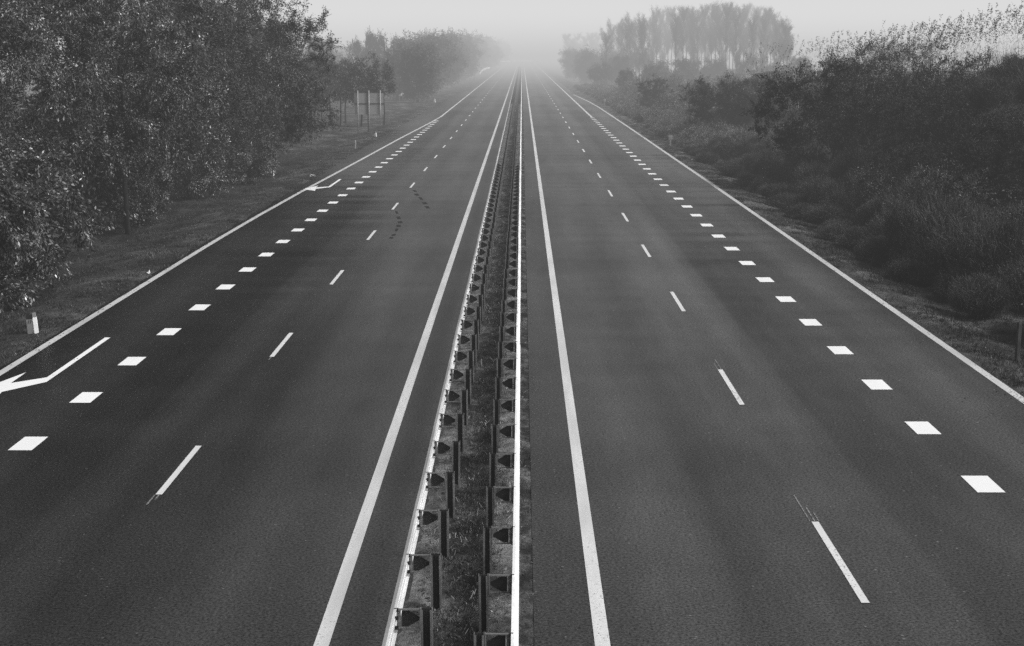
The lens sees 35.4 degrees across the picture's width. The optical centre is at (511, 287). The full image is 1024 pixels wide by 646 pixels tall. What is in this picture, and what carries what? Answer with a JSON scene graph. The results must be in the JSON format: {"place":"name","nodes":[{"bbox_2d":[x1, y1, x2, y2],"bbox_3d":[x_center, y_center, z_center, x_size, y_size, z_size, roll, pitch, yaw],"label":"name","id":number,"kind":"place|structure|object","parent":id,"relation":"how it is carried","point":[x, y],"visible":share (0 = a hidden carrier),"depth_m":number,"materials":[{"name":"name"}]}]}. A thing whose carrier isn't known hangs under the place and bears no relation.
{"place":"outdoors","nodes":[
{"label":"outdoors","id":0,"kind":"place"},
{"bbox_2d":[0,56,520,645],"bbox_3d":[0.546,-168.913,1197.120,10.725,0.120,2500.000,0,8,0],"label":"road","id":1,"kind":"structure","parent":0,"point":[240,530],"depth_m":31.61,"materials":[{"name":"grey asphalt"}]},
{"bbox_2d":[0,337,109,392],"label":"arrow marking","id":2,"kind":"object","parent":1,"relation":"on","point":[7,385],"visible":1,"depth_m":35.63,"materials":[{"name":"paint"}]},
{"bbox_2d":[0,117,439,375],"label":"edge line","id":3,"kind":"object","parent":1,"relation":"on","point":[47,343],"visible":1,"depth_m":50.40,"materials":[{"name":"paint"}]},
{"bbox_2d":[8,122,436,449],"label":"block marking","id":4,"kind":"object","parent":1,"relation":"on","point":[27,443],"visible":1,"depth_m":38.08,"materials":[{"name":"paint"}]},
{"bbox_2d":[156,71,505,493],"bbox_3d":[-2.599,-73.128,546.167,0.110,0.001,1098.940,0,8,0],"label":"lane marking","id":5,"kind":"object","parent":1,"relation":"on","point":[173,476],"visible":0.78,"depth_m":29.22,"materials":[{"name":"paint"}]},
{"bbox_2d":[313,61,518,645],"bbox_3d":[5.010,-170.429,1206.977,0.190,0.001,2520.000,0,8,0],"label":"edge line","id":6,"kind":"object","parent":1,"relation":"on","point":[328,622],"visible":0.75,"depth_m":27.83,"materials":[{"name":"paint"}]},
{"bbox_2d":[395,56,533,645],"bbox_3d":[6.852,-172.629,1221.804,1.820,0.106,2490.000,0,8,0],"label":"median ground","id":7,"kind":"structure","parent":0,"point":[405,637],"depth_m":26.74,"materials":[{"name":"soil"}]},
{"bbox_2d":[382,62,519,645],"bbox_3d":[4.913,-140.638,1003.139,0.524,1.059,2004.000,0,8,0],"label":"guardrail","id":8,"kind":"object","parent":7,"relation":"on","point":[397,609],"visible":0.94,"depth_m":27.02,"materials":[{"name":"metal"}]},
{"bbox_2d":[413,105,528,645],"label":"median weeds","id":9,"kind":"object","parent":7,"relation":"on","point":[475,496],"visible":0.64,"depth_m":26.22,"materials":[{"name":"plant"}]},
{"bbox_2d":[412,149,532,645],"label":"fallen leaves","id":10,"kind":"object","parent":7,"relation":"on","point":[483,488],"visible":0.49,"depth_m":25.15,"materials":[{"name":"plant"}]},
{"bbox_2d":[474,67,521,645],"bbox_3d":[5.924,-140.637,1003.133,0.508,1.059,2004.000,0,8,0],"label":"guardrail","id":11,"kind":"object","parent":7,"relation":"on","point":[508,460],"visible":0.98,"depth_m":27.31,"materials":[{"name":"metal"}]},
{"bbox_2d":[0,54,1023,394],"bbox_3d":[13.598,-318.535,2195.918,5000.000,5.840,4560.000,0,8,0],"label":"ground","id":12,"kind":"structure","parent":0,"point":[398,112],"depth_m":72.17,"materials":[{"name":"plant"}]},
{"bbox_2d":[0,168,78,311],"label":"bush","id":13,"kind":"object","parent":12,"relation":"on","point":[22,212],"visible":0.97,"depth_m":46.29,"materials":[{"name":"grey plant"}]},
{"bbox_2d":[0,145,108,278],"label":"bush","id":14,"kind":"object","parent":12,"relation":"on","point":[65,180],"visible":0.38,"depth_m":52.80,"materials":[{"name":"grey plant"}]},
{"bbox_2d":[0,0,135,202],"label":"tree","id":15,"kind":"object","parent":12,"relation":"on","point":[33,10],"visible":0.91,"depth_m":57.35,"materials":[{"name":"grey plant"}]},
{"bbox_2d":[0,0,152,164],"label":"tree","id":16,"kind":"object","parent":12,"relation":"on","point":[34,100],"visible":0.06,"depth_m":81.11,"materials":[{"name":"grey plant"}]},
{"bbox_2d":[2,77,175,230],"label":"bush","id":17,"kind":"object","parent":12,"relation":"on","point":[90,182],"visible":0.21,"depth_m":67.41,"materials":[{"name":"grey plant"}]},
{"bbox_2d":[21,0,231,234],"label":"tree","id":18,"kind":"object","parent":12,"relation":"on","point":[148,25],"visible":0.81,"depth_m":64.22,"materials":[{"name":"grey plant"}]},
{"bbox_2d":[94,153,176,226],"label":"bush","id":19,"kind":"object","parent":12,"relation":"on","point":[151,204],"visible":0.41,"depth_m":69.30,"materials":[{"name":"grey plant"}]},
{"bbox_2d":[74,0,261,211],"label":"tree","id":20,"kind":"object","parent":12,"relation":"on","point":[207,71],"visible":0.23,"depth_m":73.97,"materials":[{"name":"grey plant"}]},
{"bbox_2d":[148,120,244,199],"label":"bush","id":21,"kind":"object","parent":12,"relation":"on","point":[205,177],"visible":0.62,"depth_m":81.24,"materials":[{"name":"grey plant"}]},
{"bbox_2d":[118,0,291,168],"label":"tree","id":22,"kind":"object","parent":12,"relation":"on","point":[257,102],"visible":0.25,"depth_m":85.26,"materials":[{"name":"grey plant"}]},
{"bbox_2d":[210,121,281,184],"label":"bush","id":23,"kind":"object","parent":12,"relation":"on","point":[262,150],"visible":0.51,"depth_m":90.38,"materials":[{"name":"grey plant"}]},
{"bbox_2d":[185,0,348,176],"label":"tree","id":24,"kind":"object","parent":12,"relation":"on","point":[300,89],"visible":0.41,"depth_m":94.93,"materials":[{"name":"grey plant"}]},
{"bbox_2d":[217,21,347,166],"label":"tree","id":25,"kind":"object","parent":12,"relation":"on","point":[297,55],"visible":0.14,"depth_m":104.03,"materials":[{"name":"grey plant"}]},
{"bbox_2d":[311,58,347,127],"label":"slim tree","id":26,"kind":"object","parent":12,"relation":"on","point":[340,84],"visible":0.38,"depth_m":157.66,"materials":[{"name":"grey plant"}]},
{"bbox_2d":[345,36,366,86],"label":"tall tree","id":27,"kind":"object","parent":12,"relation":"on","point":[357,48],"visible":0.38,"depth_m":285.84,"materials":[{"name":"grey plant"}]},
{"bbox_2d":[335,51,391,125],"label":"tree","id":28,"kind":"object","parent":12,"relation":"on","point":[362,85],"visible":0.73,"depth_m":159.89,"materials":[{"name":"grey plant"}]},
{"bbox_2d":[354,89,383,133],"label":"road sign","id":29,"kind":"object","parent":12,"relation":"on","point":[368,103],"visible":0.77,"depth_m":147.21,"materials":[{"name":"metal"}]},
{"bbox_2d":[366,28,388,93],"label":"tall tree","id":30,"kind":"object","parent":12,"relation":"on","point":[377,44],"visible":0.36,"depth_m":285.27,"materials":[{"name":"grey plant"}]},
{"bbox_2d":[365,59,398,124],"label":"tree","id":31,"kind":"object","parent":12,"relation":"on","point":[389,83],"visible":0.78,"depth_m":160.64,"materials":[{"name":"grey plant"}]},
{"bbox_2d":[375,38,425,100],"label":"tree","id":32,"kind":"object","parent":12,"relation":"on","point":[393,57],"visible":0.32,"depth_m":246.11,"materials":[{"name":"grey plant"}]},
{"bbox_2d":[394,44,439,102],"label":"tree","id":33,"kind":"object","parent":12,"relation":"on","point":[412,77],"visible":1,"depth_m":234.09,"materials":[{"name":"grey plant"}]},
{"bbox_2d":[406,38,447,97],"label":"tree","id":34,"kind":"object","parent":12,"relation":"on","point":[430,47],"visible":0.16,"depth_m":258.34,"materials":[{"name":"grey plant"}]},
{"bbox_2d":[418,30,458,91],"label":"tree","id":35,"kind":"object","parent":12,"relation":"on","point":[444,43],"visible":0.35,"depth_m":294.81,"materials":[{"name":"grey plant"}]},
{"bbox_2d":[426,28,468,87],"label":"tree","id":36,"kind":"object","parent":12,"relation":"on","point":[458,52],"visible":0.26,"depth_m":330.48,"materials":[{"name":"grey plant"}]},
{"bbox_2d":[432,27,473,84],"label":"tree","id":37,"kind":"object","parent":12,"relation":"on","point":[460,46],"visible":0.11,"depth_m":364.88,"materials":[{"name":"grey plant"}]},
{"bbox_2d":[454,28,481,81],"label":"tree","id":38,"kind":"object","parent":12,"relation":"on","point":[468,44],"visible":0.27,"depth_m":403.99,"materials":[{"name":"grey plant"}]},
{"bbox_2d":[562,47,579,80],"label":"tree","id":39,"kind":"object","parent":12,"relation":"on","point":[569,69],"visible":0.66,"depth_m":423.94,"materials":[{"name":"grey plant"}]},
{"bbox_2d":[573,48,599,83],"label":"tree","id":40,"kind":"object","parent":12,"relation":"on","point":[584,63],"visible":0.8,"depth_m":374.23,"materials":[{"name":"grey plant"}]},
{"bbox_2d":[586,59,615,84],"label":"tree","id":41,"kind":"object","parent":12,"relation":"on","point":[605,73],"visible":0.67,"depth_m":315.21,"materials":[{"name":"grey plant"}]},
{"bbox_2d":[608,52,632,86],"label":"tree","id":42,"kind":"object","parent":12,"relation":"on","point":[617,61],"visible":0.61,"depth_m":330.18,"materials":[{"name":"grey plant"}]},
{"bbox_2d":[619,19,634,66],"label":"poplar","id":43,"kind":"object","parent":12,"relation":"on","point":[626,31],"visible":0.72,"depth_m":343.31,"materials":[{"name":"grey plant"}]},
{"bbox_2d":[610,74,651,96],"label":"shrub","id":44,"kind":"object","parent":12,"relation":"on","point":[630,88],"visible":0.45,"depth_m":238.68,"materials":[{"name":"grey plant"}]},
{"bbox_2d":[635,14,651,70],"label":"poplar","id":45,"kind":"object","parent":12,"relation":"on","point":[642,43],"visible":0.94,"depth_m":330.51,"materials":[{"name":"grey plant"}]},
{"bbox_2d":[638,60,666,86],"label":"tree","id":46,"kind":"object","parent":12,"relation":"on","point":[651,70],"visible":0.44,"depth_m":280.60,"materials":[{"name":"grey plant"}]},
{"bbox_2d":[633,73,674,107],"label":"dark tree","id":47,"kind":"object","parent":12,"relation":"on","point":[655,90],"visible":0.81,"depth_m":189.45,"materials":[{"name":"grey plant"}]},
{"bbox_2d":[646,13,662,64],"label":"poplar","id":48,"kind":"object","parent":12,"relation":"on","point":[654,33],"visible":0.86,"depth_m":371.43,"materials":[{"name":"grey plant"}]},
{"bbox_2d":[668,10,683,68],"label":"poplar","id":49,"kind":"object","parent":12,"relation":"on","point":[675,29],"visible":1,"depth_m":333.43,"materials":[{"name":"grey plant"}]},
{"bbox_2d":[651,86,701,111],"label":"shrub","id":50,"kind":"object","parent":12,"relation":"on","point":[674,100],"visible":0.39,"depth_m":181.68,"materials":[{"name":"grey plant"}]},
{"bbox_2d":[676,5,690,57],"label":"poplar","id":51,"kind":"object","parent":12,"relation":"on","point":[683,10],"visible":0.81,"depth_m":342.75,"materials":[{"name":"grey plant"}]},
{"bbox_2d":[671,55,701,81],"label":"tree","id":52,"kind":"object","parent":12,"relation":"on","point":[682,65],"visible":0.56,"depth_m":295.23,"materials":[{"name":"grey plant"}]},
{"bbox_2d":[686,6,700,71],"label":"poplar","id":53,"kind":"object","parent":12,"relation":"on","point":[692,29],"visible":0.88,"depth_m":347.36,"materials":[{"name":"grey plant"}]},
{"bbox_2d":[689,7,706,61],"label":"poplar","id":54,"kind":"object","parent":12,"relation":"on","point":[697,30],"visible":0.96,"depth_m":349.13,"materials":[{"name":"grey plant"}]},
{"bbox_2d":[704,1,719,56],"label":"poplar","id":55,"kind":"object","parent":12,"relation":"on","point":[710,43],"visible":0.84,"depth_m":352.46,"materials":[{"name":"grey plant"}]},
{"bbox_2d":[700,53,728,78],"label":"tree","id":56,"kind":"object","parent":12,"relation":"on","point":[714,69],"visible":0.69,"depth_m":314.56,"materials":[{"name":"grey plant"}]},
{"bbox_2d":[711,5,725,62],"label":"poplar","id":57,"kind":"object","parent":12,"relation":"on","point":[717,16],"visible":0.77,"depth_m":345.95,"materials":[{"name":"grey plant"}]},
{"bbox_2d":[678,72,765,129],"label":"dark tree","id":58,"kind":"object","parent":12,"relation":"on","point":[707,98],"visible":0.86,"depth_m":135.30,"materials":[{"name":"grey plant"}]},
{"bbox_2d":[718,0,733,66],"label":"poplar","id":59,"kind":"object","parent":12,"relation":"on","point":[726,13],"visible":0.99,"depth_m":333.19,"materials":[{"name":"grey plant"}]},
{"bbox_2d":[718,162,746,177],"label":"shrub","id":60,"kind":"object","parent":12,"relation":"on","point":[731,171],"visible":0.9,"depth_m":96.25,"materials":[{"name":"grey plant"}]},
{"bbox_2d":[728,2,744,72],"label":"poplar","id":61,"kind":"object","parent":12,"relation":"on","point":[736,19],"visible":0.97,"depth_m":330.61,"materials":[{"name":"grey plant"}]},
{"bbox_2d":[721,123,766,143],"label":"shrub","id":62,"kind":"object","parent":12,"relation":"on","point":[738,135],"visible":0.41,"depth_m":122.41,"materials":[{"name":"grey plant"}]},
{"bbox_2d":[738,3,749,63],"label":"poplar","id":63,"kind":"object","parent":12,"relation":"on","point":[745,36],"visible":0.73,"depth_m":357.16,"materials":[{"name":"grey plant"}]},
{"bbox_2d":[714,69,781,125],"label":"dark tree","id":64,"kind":"object","parent":12,"relation":"on","point":[754,86],"visible":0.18,"depth_m":139.42,"materials":[{"name":"grey plant"}]},
{"bbox_2d":[742,9,759,61],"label":"poplar","id":65,"kind":"object","parent":12,"relation":"on","point":[752,26],"visible":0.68,"depth_m":327.36,"materials":[{"name":"grey plant"}]},
{"bbox_2d":[755,8,772,65],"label":"poplar","id":66,"kind":"object","parent":12,"relation":"on","point":[764,26],"visible":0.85,"depth_m":338.70,"materials":[{"name":"grey plant"}]},
{"bbox_2d":[776,16,791,64],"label":"poplar","id":67,"kind":"object","parent":12,"relation":"on","point":[783,45],"visible":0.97,"depth_m":326.80,"materials":[{"name":"grey plant"}]},
{"bbox_2d":[783,201,814,221],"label":"shrub","id":68,"kind":"object","parent":12,"relation":"on","point":[794,210],"visible":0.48,"depth_m":71.60,"materials":[{"name":"grey plant"}]},
{"bbox_2d":[780,192,821,210],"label":"shrub","id":69,"kind":"object","parent":12,"relation":"on","point":[800,199],"visible":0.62,"depth_m":75.00,"materials":[{"name":"grey plant"}]},
{"bbox_2d":[791,158,834,185],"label":"shrub","id":70,"kind":"object","parent":12,"relation":"on","point":[813,170],"visible":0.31,"depth_m":81.43,"materials":[{"name":"grey plant"}]},
{"bbox_2d":[805,174,844,206],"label":"shrub","id":71,"kind":"object","parent":12,"relation":"on","point":[818,190],"visible":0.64,"depth_m":74.36,"materials":[{"name":"grey plant"}]},
{"bbox_2d":[628,121,1023,393],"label":"verge grass","id":72,"kind":"structure","parent":12,"relation":"on","point":[995,354],"depth_m":47.06,"materials":[{"name":"plant"}]},
{"bbox_2d":[797,200,854,226],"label":"shrub","id":73,"kind":"object","parent":12,"relation":"on","point":[820,214],"visible":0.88,"depth_m":68.73,"materials":[{"name":"grey plant"}]},
{"bbox_2d":[815,222,850,241],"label":"shrub","id":74,"kind":"object","parent":12,"relation":"on","point":[827,233],"visible":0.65,"depth_m":63.45,"materials":[{"name":"grey plant"}]},
{"bbox_2d":[739,44,927,184],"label":"dark tree","id":75,"kind":"object","parent":12,"relation":"on","point":[844,127],"visible":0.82,"depth_m":85.54,"materials":[{"name":"grey plant"}]},
{"bbox_2d":[819,189,854,220],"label":"shrub","id":76,"kind":"object","parent":12,"relation":"on","point":[839,199],"visible":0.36,"depth_m":70.90,"materials":[{"name":"grey plant"}]},
{"bbox_2d":[824,145,889,192],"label":"shrub","id":77,"kind":"object","parent":12,"relation":"on","point":[850,159],"visible":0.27,"depth_m":79.77,"materials":[{"name":"grey plant"}]},
{"bbox_2d":[834,224,883,249],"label":"shrub","id":78,"kind":"object","parent":12,"relation":"on","point":[851,236],"visible":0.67,"depth_m":61.13,"materials":[{"name":"grey plant"}]},
{"bbox_2d":[841,166,884,197],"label":"shrub","id":79,"kind":"object","parent":12,"relation":"on","point":[851,193],"visible":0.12,"depth_m":76.66,"materials":[{"name":"grey plant"}]},
{"bbox_2d":[841,189,887,221],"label":"shrub","id":80,"kind":"object","parent":12,"relation":"on","point":[856,203],"visible":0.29,"depth_m":69.88,"materials":[{"name":"grey plant"}]},
{"bbox_2d":[798,39,932,149],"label":"dark tree","id":81,"kind":"object","parent":12,"relation":"on","point":[875,62],"visible":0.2,"depth_m":96.15,"materials":[{"name":"grey plant"}]},
{"bbox_2d":[835,160,901,214],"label":"willow bush","id":82,"kind":"object","parent":12,"relation":"on","point":[877,187],"visible":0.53,"depth_m":68.78,"materials":[{"name":"grey plant"}]},
{"bbox_2d":[839,35,915,90],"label":"tree","id":83,"kind":"object","parent":12,"relation":"on","point":[882,47],"visible":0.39,"depth_m":105.23,"materials":[{"name":"grey plant"}]},
{"bbox_2d":[846,188,913,228],"bbox_3d":[15.078,-2.909,64.525,2.898,2.443,3.125,8,11,43],"label":"shrub","id":84,"kind":"object","parent":12,"relation":"on","point":[871,208],"visible":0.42,"depth_m":64.18,"materials":[{"name":"grey plant"}]},
{"bbox_2d":[852,233,908,266],"bbox_3d":[13.471,-1.387,57.340,2.451,1.536,2.445,-6,10,-33],"label":"shrub","id":85,"kind":"object","parent":12,"relation":"on","point":[880,255],"visible":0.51,"depth_m":57.01,"materials":[{"name":"grey plant"}]},
{"bbox_2d":[742,0,1023,125],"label":"reeds","id":86,"kind":"object","parent":12,"relation":"on","point":[938,35],"visible":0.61,"depth_m":102.80,"materials":[{"name":"plant"}]},
{"bbox_2d":[886,37,943,77],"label":"tree","id":87,"kind":"object","parent":12,"relation":"on","point":[923,54],"visible":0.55,"depth_m":103.54,"materials":[{"name":"grey plant"}]},
{"bbox_2d":[875,177,983,265],"bbox_3d":[14.583,-2.068,55.819,3.850,3.851,3.600,3,9,21],"label":"shrub","id":88,"kind":"object","parent":12,"relation":"on","point":[889,232],"visible":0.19,"depth_m":55.71,"materials":[{"name":"grey plant"}]},
{"bbox_2d":[890,161,979,203],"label":"shrub","id":89,"kind":"object","parent":12,"relation":"on","point":[917,181],"visible":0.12,"depth_m":66.19,"materials":[{"name":"grey plant"}]},
{"bbox_2d":[876,59,995,157],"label":"dark tree","id":90,"kind":"object","parent":12,"relation":"on","point":[947,85],"visible":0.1,"depth_m":82.09,"materials":[{"name":"black plant"}]},
{"bbox_2d":[871,39,1002,134],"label":"dark tree","id":91,"kind":"object","parent":12,"relation":"on","point":[951,72],"visible":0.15,"depth_m":90.74,"materials":[{"name":"grey plant"}]},
{"bbox_2d":[893,186,984,279],"bbox_3d":[14.426,-1.810,54.268,3.700,3.577,3.301,-4,9,-27],"label":"shrub","id":92,"kind":"object","parent":12,"relation":"on","point":[932,211],"visible":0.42,"depth_m":53.92,"materials":[{"name":"grey plant"}]},
{"bbox_2d":[881,155,1003,212],"bbox_3d":[15.940,-2.861,58.999,4.200,4.349,4.429,0,8,0],"label":"willow bush","id":93,"kind":"object","parent":12,"relation":"on","point":[977,190],"visible":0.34,"depth_m":58.39,"materials":[{"name":"grey plant"}]},
{"bbox_2d":[931,261,979,301],"bbox_3d":[13.803,-0.086,48.858,2.126,1.381,2.254,-8,11,-42],"label":"shrub","id":94,"kind":"object","parent":12,"relation":"on","point":[941,288],"visible":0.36,"depth_m":48.89,"materials":[{"name":"grey plant"}]},
{"bbox_2d":[917,202,1014,281],"bbox_3d":[14.820,-1.318,51.365,3.769,3.272,4.189,5,10,28],"label":"shrub","id":95,"kind":"object","parent":12,"relation":"on","point":[945,247],"visible":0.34,"depth_m":51.33,"materials":[{"name":"grey plant"}]},
{"bbox_2d":[945,266,1015,318],"bbox_3d":[13.247,0.183,45.397,2.130,1.656,2.505,4,9,23],"label":"shrub","id":96,"kind":"object","parent":12,"relation":"on","point":[984,292],"visible":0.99,"depth_m":45.19,"materials":[{"name":"grey plant"}]},
{"bbox_2d":[948,205,1023,302],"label":"shrub","id":97,"kind":"object","parent":12,"relation":"on","point":[987,245],"visible":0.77,"depth_m":48.49,"materials":[{"name":"grey plant"}]},
{"bbox_2d":[975,101,1023,136],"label":"shrub","id":98,"kind":"object","parent":12,"relation":"on","point":[1011,119],"visible":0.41,"depth_m":74.16,"materials":[{"name":"grey plant"}]},
{"bbox_2d":[981,251,1023,317],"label":"shrub","id":99,"kind":"object","parent":12,"relation":"on","point":[1015,278],"visible":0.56,"depth_m":46.65,"materials":[{"name":"grey plant"}]},
{"bbox_2d":[983,48,1023,87],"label":"shrub","id":100,"kind":"object","parent":12,"relation":"on","point":[1011,64],"visible":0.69,"depth_m":80.68,"materials":[{"name":"grey plant"}]},
{"bbox_2d":[7,0,1023,53],"label":"sky","id":101,"kind":"structure","parent":0,"point":[529,26],"materials":[{"name":"white"}]},
{"bbox_2d":[522,56,1023,645],"bbox_3d":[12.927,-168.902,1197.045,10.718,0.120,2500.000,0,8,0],"label":"road","id":102,"kind":"structure","parent":0,"point":[698,476],"depth_m":30.38,"materials":[{"name":"grey asphalt"}]},
{"bbox_2d":[523,62,610,645],"bbox_3d":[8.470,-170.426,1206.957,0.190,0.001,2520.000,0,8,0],"label":"edge line","id":103,"kind":"object","parent":102,"relation":"on","point":[599,623],"visible":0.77,"depth_m":27.77,"materials":[{"name":"paint"}]},
{"bbox_2d":[530,65,869,602],"bbox_3d":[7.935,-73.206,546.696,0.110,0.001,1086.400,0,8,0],"label":"lane marking","id":104,"kind":"object","parent":102,"relation":"on","point":[855,586],"visible":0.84,"depth_m":23.90,"materials":[{"name":"paint"}]},
{"bbox_2d":[592,119,1004,491],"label":"block marking","id":105,"kind":"object","parent":102,"relation":"on","point":[982,483],"visible":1,"depth_m":35.21,"materials":[{"name":"paint"}]},
{"bbox_2d":[575,95,1023,403],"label":"edge line","id":106,"kind":"object","parent":102,"relation":"on","point":[1006,388],"visible":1,"depth_m":47.15,"materials":[{"name":"paint"}]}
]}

